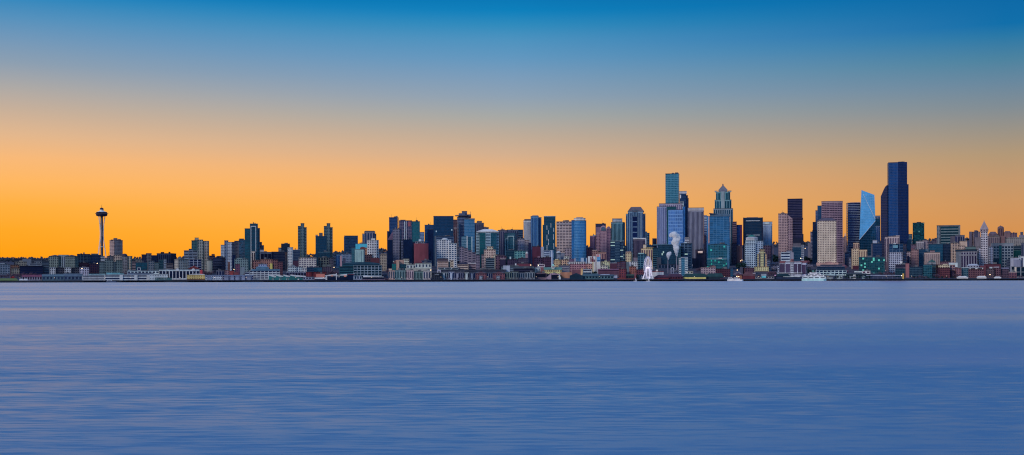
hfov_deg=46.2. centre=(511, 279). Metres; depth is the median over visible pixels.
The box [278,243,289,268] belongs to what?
office building
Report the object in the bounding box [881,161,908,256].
office tower
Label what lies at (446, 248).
apartment tower
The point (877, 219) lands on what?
office tower
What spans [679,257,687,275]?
apartment tower
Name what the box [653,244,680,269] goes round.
office building
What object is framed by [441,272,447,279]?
townhouse
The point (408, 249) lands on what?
office tower
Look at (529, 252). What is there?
office tower
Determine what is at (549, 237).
office tower
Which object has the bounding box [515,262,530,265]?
building
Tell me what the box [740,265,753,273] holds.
building
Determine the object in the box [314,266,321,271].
building
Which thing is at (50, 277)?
pier shed
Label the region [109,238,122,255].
apartment tower
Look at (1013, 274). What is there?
building
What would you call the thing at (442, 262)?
office building
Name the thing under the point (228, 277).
hotel
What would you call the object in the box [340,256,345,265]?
building
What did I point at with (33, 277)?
pier shed
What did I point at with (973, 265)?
building
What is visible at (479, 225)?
office tower
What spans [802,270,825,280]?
ferry
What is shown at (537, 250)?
office building
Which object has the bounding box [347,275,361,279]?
pier building
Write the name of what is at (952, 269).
warehouse
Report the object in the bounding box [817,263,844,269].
office building
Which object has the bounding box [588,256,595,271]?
mural wall
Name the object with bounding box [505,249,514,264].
office tower
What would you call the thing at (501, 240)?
office building
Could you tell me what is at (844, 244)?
apartment tower
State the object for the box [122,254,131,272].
apartment block
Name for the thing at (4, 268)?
building
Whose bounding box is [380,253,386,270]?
apartment block
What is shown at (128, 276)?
pier building
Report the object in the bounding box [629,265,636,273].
building
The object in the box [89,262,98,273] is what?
building
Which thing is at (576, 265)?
market building
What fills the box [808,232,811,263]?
apartment tower
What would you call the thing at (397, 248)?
apartment tower
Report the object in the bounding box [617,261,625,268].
office building
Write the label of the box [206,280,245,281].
pier
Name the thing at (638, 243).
office building
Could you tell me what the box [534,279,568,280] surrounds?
pier
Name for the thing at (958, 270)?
warehouse
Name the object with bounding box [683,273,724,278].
pier shed
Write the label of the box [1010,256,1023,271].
apartment block
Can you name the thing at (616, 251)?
apartment tower
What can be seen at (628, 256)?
building
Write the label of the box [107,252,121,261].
building
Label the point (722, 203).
office tower
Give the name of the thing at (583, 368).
water
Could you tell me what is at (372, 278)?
canopy
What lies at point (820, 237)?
window
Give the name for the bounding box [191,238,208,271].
apartment tower
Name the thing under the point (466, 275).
townhouse
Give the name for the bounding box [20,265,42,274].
office building
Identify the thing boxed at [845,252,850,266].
office building
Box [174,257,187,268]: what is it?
apartment block
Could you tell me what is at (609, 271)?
building
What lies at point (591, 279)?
pier
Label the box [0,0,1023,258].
sky
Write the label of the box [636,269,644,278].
building
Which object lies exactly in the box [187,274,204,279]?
pier building
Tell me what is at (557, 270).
clock building
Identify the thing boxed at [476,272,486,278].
townhouse
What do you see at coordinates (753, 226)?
office tower
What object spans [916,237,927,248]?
office building
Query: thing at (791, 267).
apartment block
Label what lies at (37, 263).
building
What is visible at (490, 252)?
hotel
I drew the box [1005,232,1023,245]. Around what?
hospital
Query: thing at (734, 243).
office tower
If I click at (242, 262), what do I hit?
building
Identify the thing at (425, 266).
parking garage
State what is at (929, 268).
apartment block
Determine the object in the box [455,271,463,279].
townhouse
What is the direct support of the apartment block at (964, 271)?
on the ground at (666, 272)
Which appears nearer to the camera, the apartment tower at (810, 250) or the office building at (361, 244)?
the office building at (361, 244)
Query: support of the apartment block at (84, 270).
on the ground at (666, 272)
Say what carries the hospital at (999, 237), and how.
on the ground at (666, 272)
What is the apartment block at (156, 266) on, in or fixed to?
on the ground at (666, 272)
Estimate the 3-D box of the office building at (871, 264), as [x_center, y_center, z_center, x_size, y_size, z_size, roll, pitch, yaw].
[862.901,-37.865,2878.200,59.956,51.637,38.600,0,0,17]
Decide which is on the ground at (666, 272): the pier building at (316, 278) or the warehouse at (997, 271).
the warehouse at (997, 271)
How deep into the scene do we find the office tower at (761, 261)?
2878.11 m
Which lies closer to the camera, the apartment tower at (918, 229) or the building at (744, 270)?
the building at (744, 270)
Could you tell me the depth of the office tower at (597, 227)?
3419.95 m
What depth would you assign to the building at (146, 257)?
3329.34 m
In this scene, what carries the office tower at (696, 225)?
on the ground at (666, 272)
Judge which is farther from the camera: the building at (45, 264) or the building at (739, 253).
the building at (739, 253)
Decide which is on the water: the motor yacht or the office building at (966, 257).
the motor yacht
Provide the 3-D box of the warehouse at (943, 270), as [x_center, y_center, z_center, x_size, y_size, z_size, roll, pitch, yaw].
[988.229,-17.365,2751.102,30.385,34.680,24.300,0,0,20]
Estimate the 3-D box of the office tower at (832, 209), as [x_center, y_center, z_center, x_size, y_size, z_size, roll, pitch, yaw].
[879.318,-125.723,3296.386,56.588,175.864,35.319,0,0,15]
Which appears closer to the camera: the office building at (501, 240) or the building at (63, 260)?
the building at (63, 260)
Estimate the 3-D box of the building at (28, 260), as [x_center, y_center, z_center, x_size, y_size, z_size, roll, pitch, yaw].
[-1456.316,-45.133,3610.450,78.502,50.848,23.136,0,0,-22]
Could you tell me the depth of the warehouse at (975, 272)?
2725.53 m
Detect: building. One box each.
[0,263,9,274]
[10,263,19,274]
[14,257,41,265]
[15,260,26,267]
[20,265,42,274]
[29,261,41,265]
[41,260,48,273]
[58,255,67,267]
[77,252,100,267]
[79,261,88,266]
[82,273,153,279]
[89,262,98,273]
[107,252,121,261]
[132,261,136,269]
[135,261,146,269]
[141,253,156,269]
[150,274,171,279]
[157,252,175,268]
[166,263,172,268]
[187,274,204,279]
[189,258,201,269]
[213,256,225,273]
[216,269,237,274]
[228,262,244,274]
[234,258,247,271]
[260,250,286,270]
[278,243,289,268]
[286,272,305,277]
[293,261,298,266]
[303,276,326,279]
[306,270,325,279]
[307,266,313,271]
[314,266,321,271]
[318,249,329,257]
[318,256,333,270]
[322,264,331,274]
[339,262,381,276]
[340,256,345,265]
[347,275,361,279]
[356,242,366,248]
[365,248,371,261]
[371,258,379,263]
[414,239,427,263]
[415,259,431,262]
[432,271,440,279]
[437,258,453,269]
[458,262,467,269]
[468,262,475,269]
[485,257,494,268]
[495,255,506,268]
[498,227,517,254]
[507,257,527,264]
[514,249,525,258]
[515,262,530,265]
[518,236,528,251]
[532,245,543,265]
[534,263,544,272]
[535,269,558,278]
[543,250,553,266]
[544,264,561,273]
[558,264,569,271]
[560,267,591,277]
[561,248,570,259]
[568,262,585,271]
[586,247,592,263]
[586,262,593,271]
[592,248,605,259]
[598,269,618,277]
[600,260,609,268]
[610,262,616,268]
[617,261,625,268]
[625,251,631,261]
[626,257,637,271]
[626,274,633,277]
[629,260,637,269]
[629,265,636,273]
[633,238,645,259]
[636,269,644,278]
[641,244,653,268]
[650,269,663,278]
[652,238,656,247]
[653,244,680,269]
[693,248,705,267]
[701,265,715,274]
[716,267,732,276]
[736,272,755,278]
[737,245,741,263]
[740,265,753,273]
[742,235,762,267]
[755,274,773,278]
[763,245,771,266]
[781,250,793,260]
[792,243,803,260]
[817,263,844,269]
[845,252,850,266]
[846,269,869,276]
[852,242,866,269]
[859,253,884,273]
[871,240,881,256]
[885,233,899,270]
[889,243,906,272]
[895,263,921,277]
[907,240,915,251]
[907,248,918,266]
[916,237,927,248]
[919,245,927,273]
[924,250,939,263]
[928,243,950,262]
[937,225,959,243]
[940,260,957,266]
[950,235,964,243]
[951,240,966,262]
[955,245,976,274]
[967,264,978,268]
[969,230,980,248]
[980,262,1000,275]
[991,243,1013,271]
[1009,271,1016,277]
[1014,243,1023,257]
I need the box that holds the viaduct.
[842,273,900,278]
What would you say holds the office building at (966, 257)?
on the ground at (666, 272)
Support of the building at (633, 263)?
on the ground at (666, 272)
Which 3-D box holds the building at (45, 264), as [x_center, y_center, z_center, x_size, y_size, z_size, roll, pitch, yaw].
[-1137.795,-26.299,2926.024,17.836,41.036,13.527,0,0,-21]
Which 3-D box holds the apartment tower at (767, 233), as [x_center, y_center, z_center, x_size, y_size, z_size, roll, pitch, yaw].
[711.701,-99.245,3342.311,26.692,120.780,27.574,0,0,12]
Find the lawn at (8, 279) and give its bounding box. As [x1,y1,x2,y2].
[0,278,18,280]
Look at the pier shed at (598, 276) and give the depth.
2629.52 m
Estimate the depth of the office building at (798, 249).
3070.37 m
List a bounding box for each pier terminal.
[127,267,158,273]
[159,268,199,279]
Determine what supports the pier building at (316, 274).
on the ground at (666, 272)
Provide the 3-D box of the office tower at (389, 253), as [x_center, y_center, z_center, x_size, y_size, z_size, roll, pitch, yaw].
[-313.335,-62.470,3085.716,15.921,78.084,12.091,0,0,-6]
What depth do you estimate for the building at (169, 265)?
2879.93 m
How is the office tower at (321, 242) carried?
on the ground at (666, 272)
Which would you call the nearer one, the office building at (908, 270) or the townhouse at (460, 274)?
the townhouse at (460, 274)
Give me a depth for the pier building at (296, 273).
2690.43 m
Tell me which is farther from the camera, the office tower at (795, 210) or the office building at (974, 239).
the office building at (974, 239)
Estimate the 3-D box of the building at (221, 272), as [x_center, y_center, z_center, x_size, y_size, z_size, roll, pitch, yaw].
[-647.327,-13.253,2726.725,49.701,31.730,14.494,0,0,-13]
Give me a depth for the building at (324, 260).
2900.93 m
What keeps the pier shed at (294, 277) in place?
on the ground at (666, 272)
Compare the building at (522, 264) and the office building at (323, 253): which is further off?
the office building at (323, 253)
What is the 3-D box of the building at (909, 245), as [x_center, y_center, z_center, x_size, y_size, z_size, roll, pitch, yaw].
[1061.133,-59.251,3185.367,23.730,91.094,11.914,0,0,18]
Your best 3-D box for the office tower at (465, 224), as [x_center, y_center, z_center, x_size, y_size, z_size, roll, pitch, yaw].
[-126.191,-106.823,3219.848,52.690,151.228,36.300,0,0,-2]
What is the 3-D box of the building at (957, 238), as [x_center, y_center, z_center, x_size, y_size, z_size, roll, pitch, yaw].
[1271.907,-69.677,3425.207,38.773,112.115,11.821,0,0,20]
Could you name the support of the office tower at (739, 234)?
on the ground at (666, 272)
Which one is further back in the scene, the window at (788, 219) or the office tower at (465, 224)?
the office tower at (465, 224)
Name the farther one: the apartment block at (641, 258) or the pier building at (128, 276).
the apartment block at (641, 258)
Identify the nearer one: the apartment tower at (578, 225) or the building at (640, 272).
the building at (640, 272)
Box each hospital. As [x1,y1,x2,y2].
[988,225,1016,245]
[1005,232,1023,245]
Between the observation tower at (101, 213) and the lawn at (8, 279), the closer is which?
the lawn at (8, 279)
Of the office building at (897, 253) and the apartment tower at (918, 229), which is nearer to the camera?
the office building at (897, 253)
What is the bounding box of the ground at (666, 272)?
[0,240,1018,280]
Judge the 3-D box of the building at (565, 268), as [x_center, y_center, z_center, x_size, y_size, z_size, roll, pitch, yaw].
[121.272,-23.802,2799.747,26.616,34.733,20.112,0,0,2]
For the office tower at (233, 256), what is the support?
on the ground at (666, 272)
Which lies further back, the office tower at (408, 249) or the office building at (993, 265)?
the office tower at (408, 249)
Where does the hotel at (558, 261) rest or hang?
on the ground at (666, 272)
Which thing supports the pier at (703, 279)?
in the water
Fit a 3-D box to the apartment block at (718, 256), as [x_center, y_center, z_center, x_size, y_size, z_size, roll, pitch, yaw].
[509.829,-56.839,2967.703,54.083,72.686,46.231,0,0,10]
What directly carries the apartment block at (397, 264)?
on the ground at (666, 272)
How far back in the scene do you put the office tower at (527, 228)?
3330.28 m
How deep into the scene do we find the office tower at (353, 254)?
2944.99 m
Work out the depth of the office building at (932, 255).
2951.06 m
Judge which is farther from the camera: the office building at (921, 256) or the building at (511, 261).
the office building at (921, 256)
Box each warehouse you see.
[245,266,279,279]
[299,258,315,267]
[936,264,949,277]
[950,265,957,277]
[956,268,960,275]
[968,267,983,277]
[986,267,994,277]
[994,267,1000,276]
[1001,268,1008,277]
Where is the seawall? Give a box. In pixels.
[0,279,1022,282]
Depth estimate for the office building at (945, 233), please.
3565.10 m
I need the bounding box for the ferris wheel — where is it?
[642,256,653,278]
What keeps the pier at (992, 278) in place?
in the water
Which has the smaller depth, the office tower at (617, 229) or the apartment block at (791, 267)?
the apartment block at (791, 267)
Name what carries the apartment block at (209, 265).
on the ground at (666, 272)
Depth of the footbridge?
2614.88 m
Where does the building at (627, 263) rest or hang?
on the ground at (666, 272)
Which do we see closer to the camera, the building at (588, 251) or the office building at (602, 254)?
the office building at (602, 254)
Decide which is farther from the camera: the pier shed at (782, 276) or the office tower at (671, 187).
the office tower at (671, 187)
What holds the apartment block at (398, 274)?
on the ground at (666, 272)
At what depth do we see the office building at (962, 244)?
3084.86 m
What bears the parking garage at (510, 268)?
on the ground at (666, 272)
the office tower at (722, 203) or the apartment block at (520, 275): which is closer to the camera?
the apartment block at (520, 275)
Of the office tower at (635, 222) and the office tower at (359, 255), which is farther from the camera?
the office tower at (635, 222)
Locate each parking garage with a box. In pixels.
[405,262,431,276]
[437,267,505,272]
[501,264,533,271]
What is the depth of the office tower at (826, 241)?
3061.16 m
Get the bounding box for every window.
[198,243,207,269]
[596,229,608,261]
[779,219,791,262]
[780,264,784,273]
[818,237,835,262]
[903,244,905,263]
[979,230,992,266]
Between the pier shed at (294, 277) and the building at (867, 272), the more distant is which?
the building at (867, 272)
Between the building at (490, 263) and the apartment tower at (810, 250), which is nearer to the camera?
the building at (490, 263)
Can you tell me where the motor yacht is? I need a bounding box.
[731,277,742,280]
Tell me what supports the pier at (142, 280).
in the water
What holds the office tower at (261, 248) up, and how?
on the ground at (666, 272)
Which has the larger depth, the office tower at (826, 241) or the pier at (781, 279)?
the office tower at (826, 241)
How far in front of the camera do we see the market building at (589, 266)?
2779.92 m
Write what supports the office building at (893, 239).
on the ground at (666, 272)
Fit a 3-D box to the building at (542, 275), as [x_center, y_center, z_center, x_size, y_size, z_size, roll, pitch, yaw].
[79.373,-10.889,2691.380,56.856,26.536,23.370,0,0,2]
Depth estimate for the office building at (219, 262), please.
2994.19 m
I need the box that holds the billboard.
[596,254,599,273]
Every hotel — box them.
[205,275,253,279]
[484,246,496,267]
[554,256,568,266]
[556,220,571,258]
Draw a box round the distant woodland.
[0,237,968,261]
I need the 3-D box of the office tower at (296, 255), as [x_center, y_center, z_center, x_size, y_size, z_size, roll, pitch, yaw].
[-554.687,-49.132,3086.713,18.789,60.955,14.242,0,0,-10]
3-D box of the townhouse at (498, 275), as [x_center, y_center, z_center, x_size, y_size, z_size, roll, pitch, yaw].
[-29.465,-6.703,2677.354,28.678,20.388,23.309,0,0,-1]
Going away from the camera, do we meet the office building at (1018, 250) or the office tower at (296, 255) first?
the office tower at (296, 255)
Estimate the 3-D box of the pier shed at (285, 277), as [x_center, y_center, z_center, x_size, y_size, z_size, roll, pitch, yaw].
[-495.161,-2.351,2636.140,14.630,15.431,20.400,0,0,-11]
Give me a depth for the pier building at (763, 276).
2625.73 m
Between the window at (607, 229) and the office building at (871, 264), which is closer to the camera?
the office building at (871, 264)
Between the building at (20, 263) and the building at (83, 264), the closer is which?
the building at (83, 264)
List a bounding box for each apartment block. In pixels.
[49,255,61,266]
[49,266,88,274]
[65,255,78,267]
[99,256,122,273]
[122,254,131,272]
[148,259,165,270]
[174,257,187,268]
[206,259,212,273]
[253,256,282,273]
[288,265,306,271]
[340,252,351,262]
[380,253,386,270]
[389,268,430,279]
[392,260,405,269]
[460,247,479,269]
[505,271,534,278]
[534,256,550,266]
[619,267,626,277]
[637,253,645,269]
[707,242,728,268]
[778,259,806,276]
[923,260,935,277]
[962,267,968,276]
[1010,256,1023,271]
[1011,266,1023,277]
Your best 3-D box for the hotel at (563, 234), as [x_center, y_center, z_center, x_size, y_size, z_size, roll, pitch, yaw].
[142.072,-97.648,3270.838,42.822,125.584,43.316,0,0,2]
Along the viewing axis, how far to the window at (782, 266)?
2745.41 m
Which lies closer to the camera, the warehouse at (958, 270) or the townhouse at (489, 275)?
the townhouse at (489, 275)
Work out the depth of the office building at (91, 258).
3150.83 m
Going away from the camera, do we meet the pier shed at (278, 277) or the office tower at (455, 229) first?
the pier shed at (278, 277)
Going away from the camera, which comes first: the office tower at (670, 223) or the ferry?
the ferry
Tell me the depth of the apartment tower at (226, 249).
3179.57 m
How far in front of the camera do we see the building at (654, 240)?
3400.72 m
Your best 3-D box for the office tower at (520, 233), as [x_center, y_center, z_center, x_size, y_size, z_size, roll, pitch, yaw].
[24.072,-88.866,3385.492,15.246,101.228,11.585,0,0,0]
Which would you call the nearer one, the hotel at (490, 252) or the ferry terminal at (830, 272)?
the ferry terminal at (830, 272)
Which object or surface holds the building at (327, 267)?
on the ground at (666, 272)
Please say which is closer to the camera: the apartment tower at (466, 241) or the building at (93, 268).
the building at (93, 268)
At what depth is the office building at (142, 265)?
2960.78 m
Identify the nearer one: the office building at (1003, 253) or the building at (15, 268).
the building at (15, 268)
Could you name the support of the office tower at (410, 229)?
on the ground at (666, 272)
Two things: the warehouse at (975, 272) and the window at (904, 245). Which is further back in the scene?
the window at (904, 245)
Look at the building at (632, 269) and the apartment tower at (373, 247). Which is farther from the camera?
the apartment tower at (373, 247)
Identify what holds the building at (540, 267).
on the ground at (666, 272)
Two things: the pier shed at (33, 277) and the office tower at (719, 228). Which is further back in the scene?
the office tower at (719, 228)
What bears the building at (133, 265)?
on the ground at (666, 272)
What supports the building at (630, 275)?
on the ground at (666, 272)
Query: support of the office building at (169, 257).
on the ground at (666, 272)
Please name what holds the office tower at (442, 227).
on the ground at (666, 272)
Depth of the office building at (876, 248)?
3080.73 m
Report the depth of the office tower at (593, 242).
3361.12 m
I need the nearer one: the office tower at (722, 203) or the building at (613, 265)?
the building at (613, 265)
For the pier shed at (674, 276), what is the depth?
2614.13 m
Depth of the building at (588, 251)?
3240.32 m
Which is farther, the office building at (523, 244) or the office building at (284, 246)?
the office building at (284, 246)
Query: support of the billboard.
on the ground at (666, 272)
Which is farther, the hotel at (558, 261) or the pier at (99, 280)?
the hotel at (558, 261)
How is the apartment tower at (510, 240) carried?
on the ground at (666, 272)
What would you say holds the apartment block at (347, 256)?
on the ground at (666, 272)
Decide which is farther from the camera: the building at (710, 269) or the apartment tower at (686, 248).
the apartment tower at (686, 248)
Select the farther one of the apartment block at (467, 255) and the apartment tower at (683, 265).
the apartment block at (467, 255)
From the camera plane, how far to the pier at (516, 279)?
2583.77 m
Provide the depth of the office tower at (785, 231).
3160.57 m
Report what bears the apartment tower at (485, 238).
on the ground at (666, 272)
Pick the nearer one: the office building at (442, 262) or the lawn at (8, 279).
the lawn at (8, 279)
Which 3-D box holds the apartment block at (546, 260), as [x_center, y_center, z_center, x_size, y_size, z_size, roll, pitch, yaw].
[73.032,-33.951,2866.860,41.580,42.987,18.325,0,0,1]
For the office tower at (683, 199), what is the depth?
3330.99 m
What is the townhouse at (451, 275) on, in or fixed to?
on the ground at (666, 272)
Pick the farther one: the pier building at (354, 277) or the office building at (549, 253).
the office building at (549, 253)
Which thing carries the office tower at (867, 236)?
on the ground at (666, 272)
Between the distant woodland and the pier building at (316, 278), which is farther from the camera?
the distant woodland
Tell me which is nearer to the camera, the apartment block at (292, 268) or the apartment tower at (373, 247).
the apartment block at (292, 268)
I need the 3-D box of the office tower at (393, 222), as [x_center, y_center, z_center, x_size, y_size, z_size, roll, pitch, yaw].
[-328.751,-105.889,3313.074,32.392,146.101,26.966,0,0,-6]
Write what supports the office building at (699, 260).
on the ground at (666, 272)
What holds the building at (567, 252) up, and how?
on the ground at (666, 272)
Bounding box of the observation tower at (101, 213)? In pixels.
[95,208,107,257]
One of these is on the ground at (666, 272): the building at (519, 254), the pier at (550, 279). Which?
the building at (519, 254)
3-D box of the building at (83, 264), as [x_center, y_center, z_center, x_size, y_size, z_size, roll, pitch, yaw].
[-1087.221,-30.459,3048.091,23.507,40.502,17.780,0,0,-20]
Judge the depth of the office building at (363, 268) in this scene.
2703.05 m
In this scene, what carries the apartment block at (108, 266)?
on the ground at (666, 272)
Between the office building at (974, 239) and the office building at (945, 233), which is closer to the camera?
the office building at (945, 233)
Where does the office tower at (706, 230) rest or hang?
on the ground at (666, 272)
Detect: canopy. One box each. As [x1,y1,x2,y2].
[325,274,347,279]
[362,276,384,279]
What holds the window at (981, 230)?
in the office tower at (984, 253)
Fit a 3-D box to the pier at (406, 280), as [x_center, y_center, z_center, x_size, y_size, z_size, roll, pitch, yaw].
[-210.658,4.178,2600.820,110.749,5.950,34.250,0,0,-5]
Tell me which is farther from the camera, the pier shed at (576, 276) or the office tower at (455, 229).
the office tower at (455, 229)
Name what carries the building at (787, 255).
on the ground at (666, 272)
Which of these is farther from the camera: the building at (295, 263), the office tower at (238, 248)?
the office tower at (238, 248)
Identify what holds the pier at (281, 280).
in the water
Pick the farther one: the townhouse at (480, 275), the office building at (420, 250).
the office building at (420, 250)
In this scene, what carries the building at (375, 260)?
on the ground at (666, 272)
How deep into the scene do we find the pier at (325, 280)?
2583.56 m
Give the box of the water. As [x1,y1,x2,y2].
[0,280,1023,454]
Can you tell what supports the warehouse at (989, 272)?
on the ground at (666, 272)
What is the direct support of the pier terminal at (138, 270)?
on the ground at (666, 272)
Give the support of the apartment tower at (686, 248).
on the ground at (666, 272)
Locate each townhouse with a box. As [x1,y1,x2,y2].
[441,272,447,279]
[448,271,454,279]
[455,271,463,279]
[464,272,468,278]
[469,272,475,278]
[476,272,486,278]
[486,272,492,278]
[493,272,504,278]
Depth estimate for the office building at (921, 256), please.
3021.43 m
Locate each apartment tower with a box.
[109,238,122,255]
[184,249,197,267]
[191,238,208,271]
[221,240,231,270]
[287,247,292,265]
[298,223,306,257]
[324,223,332,257]
[333,252,339,267]
[367,238,378,257]
[393,227,402,262]
[420,232,423,240]
[437,238,456,266]
[462,236,471,249]
[476,229,498,267]
[504,232,517,255]
[571,217,585,261]
[610,241,623,262]
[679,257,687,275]
[681,237,691,268]
[763,222,771,245]
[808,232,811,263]
[843,233,845,263]
[913,222,923,243]
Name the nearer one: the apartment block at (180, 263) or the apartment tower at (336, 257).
the apartment block at (180, 263)
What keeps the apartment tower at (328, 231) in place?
on the ground at (666, 272)
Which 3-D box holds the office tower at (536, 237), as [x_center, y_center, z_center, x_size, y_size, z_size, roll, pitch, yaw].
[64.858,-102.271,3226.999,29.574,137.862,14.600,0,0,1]
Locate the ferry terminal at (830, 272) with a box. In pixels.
[816,270,845,274]
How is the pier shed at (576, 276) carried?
on the ground at (666, 272)
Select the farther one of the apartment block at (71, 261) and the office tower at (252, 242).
the office tower at (252, 242)
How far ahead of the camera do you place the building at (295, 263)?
2960.23 m
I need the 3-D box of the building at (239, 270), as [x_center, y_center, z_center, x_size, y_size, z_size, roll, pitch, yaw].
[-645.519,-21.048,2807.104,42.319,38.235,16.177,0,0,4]
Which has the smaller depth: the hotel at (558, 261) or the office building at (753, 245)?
the hotel at (558, 261)
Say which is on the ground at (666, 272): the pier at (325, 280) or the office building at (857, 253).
the office building at (857, 253)
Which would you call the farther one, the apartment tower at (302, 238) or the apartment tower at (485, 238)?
the apartment tower at (302, 238)
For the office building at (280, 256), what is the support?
on the ground at (666, 272)
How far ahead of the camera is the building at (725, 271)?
2734.75 m
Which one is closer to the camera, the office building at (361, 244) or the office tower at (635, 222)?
the office building at (361, 244)
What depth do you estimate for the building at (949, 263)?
2849.44 m
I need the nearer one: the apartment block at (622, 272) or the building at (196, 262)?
the apartment block at (622, 272)
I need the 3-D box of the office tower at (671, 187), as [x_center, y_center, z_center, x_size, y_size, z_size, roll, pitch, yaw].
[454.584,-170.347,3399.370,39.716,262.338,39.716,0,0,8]
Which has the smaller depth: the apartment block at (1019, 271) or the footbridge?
the footbridge
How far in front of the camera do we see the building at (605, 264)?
2777.13 m
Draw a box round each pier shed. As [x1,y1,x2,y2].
[22,275,41,280]
[42,274,82,280]
[269,275,275,279]
[276,275,282,279]
[283,275,289,279]
[290,275,305,279]
[570,273,582,278]
[582,274,613,278]
[654,274,682,278]
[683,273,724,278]
[774,274,800,278]
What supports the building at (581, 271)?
on the ground at (666, 272)
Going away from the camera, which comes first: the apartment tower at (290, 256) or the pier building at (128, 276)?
the pier building at (128, 276)
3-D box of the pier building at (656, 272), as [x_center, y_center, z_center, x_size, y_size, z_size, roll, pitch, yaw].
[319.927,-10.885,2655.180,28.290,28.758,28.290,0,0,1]
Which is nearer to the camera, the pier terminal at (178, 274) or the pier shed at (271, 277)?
the pier shed at (271, 277)
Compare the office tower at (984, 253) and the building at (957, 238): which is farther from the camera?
the building at (957, 238)
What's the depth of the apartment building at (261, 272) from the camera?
2680.90 m
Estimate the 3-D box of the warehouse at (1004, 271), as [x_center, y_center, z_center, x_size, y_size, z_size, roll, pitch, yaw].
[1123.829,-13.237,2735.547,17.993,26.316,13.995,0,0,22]
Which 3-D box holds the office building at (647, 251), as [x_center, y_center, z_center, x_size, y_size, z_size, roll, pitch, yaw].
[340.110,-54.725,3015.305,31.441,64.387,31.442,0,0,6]
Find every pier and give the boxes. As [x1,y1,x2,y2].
[82,280,119,281]
[120,280,164,281]
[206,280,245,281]
[262,280,300,281]
[304,280,346,281]
[347,280,388,280]
[389,280,435,281]
[500,279,533,281]
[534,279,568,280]
[570,279,613,280]
[616,279,651,280]
[653,279,682,280]
[683,279,724,279]
[762,279,799,280]
[859,279,892,280]
[960,278,1023,279]
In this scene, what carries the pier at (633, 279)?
in the water
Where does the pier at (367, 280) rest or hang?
in the water
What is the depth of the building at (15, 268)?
2934.39 m
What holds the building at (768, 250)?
on the ground at (666, 272)
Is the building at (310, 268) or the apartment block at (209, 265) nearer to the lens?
the building at (310, 268)
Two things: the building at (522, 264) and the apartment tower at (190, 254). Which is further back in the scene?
the apartment tower at (190, 254)
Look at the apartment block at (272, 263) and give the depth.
2861.20 m
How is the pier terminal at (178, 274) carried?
on the ground at (666, 272)
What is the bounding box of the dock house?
[826,275,842,278]
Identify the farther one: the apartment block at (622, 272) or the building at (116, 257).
the building at (116, 257)
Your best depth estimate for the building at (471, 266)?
2790.27 m
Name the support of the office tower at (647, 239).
on the ground at (666, 272)
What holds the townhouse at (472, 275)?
on the ground at (666, 272)
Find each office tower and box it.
[232,239,244,258]
[232,254,235,270]
[245,222,259,270]
[260,242,263,251]
[293,248,299,260]
[315,233,326,266]
[344,236,357,253]
[352,247,355,261]
[355,249,364,261]
[362,231,375,243]
[387,214,398,239]
[387,240,392,268]
[399,217,419,241]
[403,238,414,263]
[425,223,433,265]
[433,216,453,266]
[453,220,456,242]
[455,211,474,255]
[475,221,488,251]
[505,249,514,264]
[518,230,522,238]
[523,219,530,242]
[528,243,531,265]
[531,215,541,246]
[543,216,555,259]
[590,234,595,249]
[595,223,605,232]
[596,226,610,261]
[611,218,624,260]
[626,207,645,261]
[645,232,649,246]
[657,203,684,247]
[665,172,678,202]
[679,191,688,236]
[688,207,703,265]
[704,215,708,264]
[709,213,729,265]
[713,184,732,263]
[731,222,736,264]
[737,225,741,245]
[743,217,762,259]
[754,249,768,271]
[778,212,792,265]
[787,198,803,244]
[812,206,821,263]
[816,218,837,265]
[821,201,842,263]
[846,202,860,263]
[859,190,875,255]
[875,216,879,242]
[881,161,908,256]
[977,221,992,266]
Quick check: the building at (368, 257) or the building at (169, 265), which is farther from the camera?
the building at (368, 257)
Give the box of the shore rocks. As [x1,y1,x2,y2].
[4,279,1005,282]
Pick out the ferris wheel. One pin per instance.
(649, 269)
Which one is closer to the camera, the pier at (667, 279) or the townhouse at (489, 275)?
the pier at (667, 279)
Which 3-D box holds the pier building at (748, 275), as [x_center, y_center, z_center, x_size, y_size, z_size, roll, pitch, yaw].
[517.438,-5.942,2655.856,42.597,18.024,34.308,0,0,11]
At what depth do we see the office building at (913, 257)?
2999.66 m
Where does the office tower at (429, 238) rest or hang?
on the ground at (666, 272)
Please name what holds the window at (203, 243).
in the apartment tower at (201, 247)
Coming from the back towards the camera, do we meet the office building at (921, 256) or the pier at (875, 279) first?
the office building at (921, 256)
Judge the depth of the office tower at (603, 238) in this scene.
3199.75 m
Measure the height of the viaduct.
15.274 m
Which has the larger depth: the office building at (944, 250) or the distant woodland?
the distant woodland
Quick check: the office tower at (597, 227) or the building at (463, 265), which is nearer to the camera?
the building at (463, 265)
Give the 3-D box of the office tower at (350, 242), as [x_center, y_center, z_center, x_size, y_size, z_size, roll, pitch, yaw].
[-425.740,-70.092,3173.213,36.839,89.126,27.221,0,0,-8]
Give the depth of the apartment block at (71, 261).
2992.69 m
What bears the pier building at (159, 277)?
on the ground at (666, 272)
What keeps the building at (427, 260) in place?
on the ground at (666, 272)
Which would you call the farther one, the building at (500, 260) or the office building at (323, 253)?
the office building at (323, 253)
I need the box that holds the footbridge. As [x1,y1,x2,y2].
[545,273,560,278]
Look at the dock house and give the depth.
2609.76 m
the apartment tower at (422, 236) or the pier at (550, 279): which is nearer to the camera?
the pier at (550, 279)
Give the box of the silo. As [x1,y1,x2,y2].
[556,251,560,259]
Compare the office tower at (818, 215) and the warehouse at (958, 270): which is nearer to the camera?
the warehouse at (958, 270)

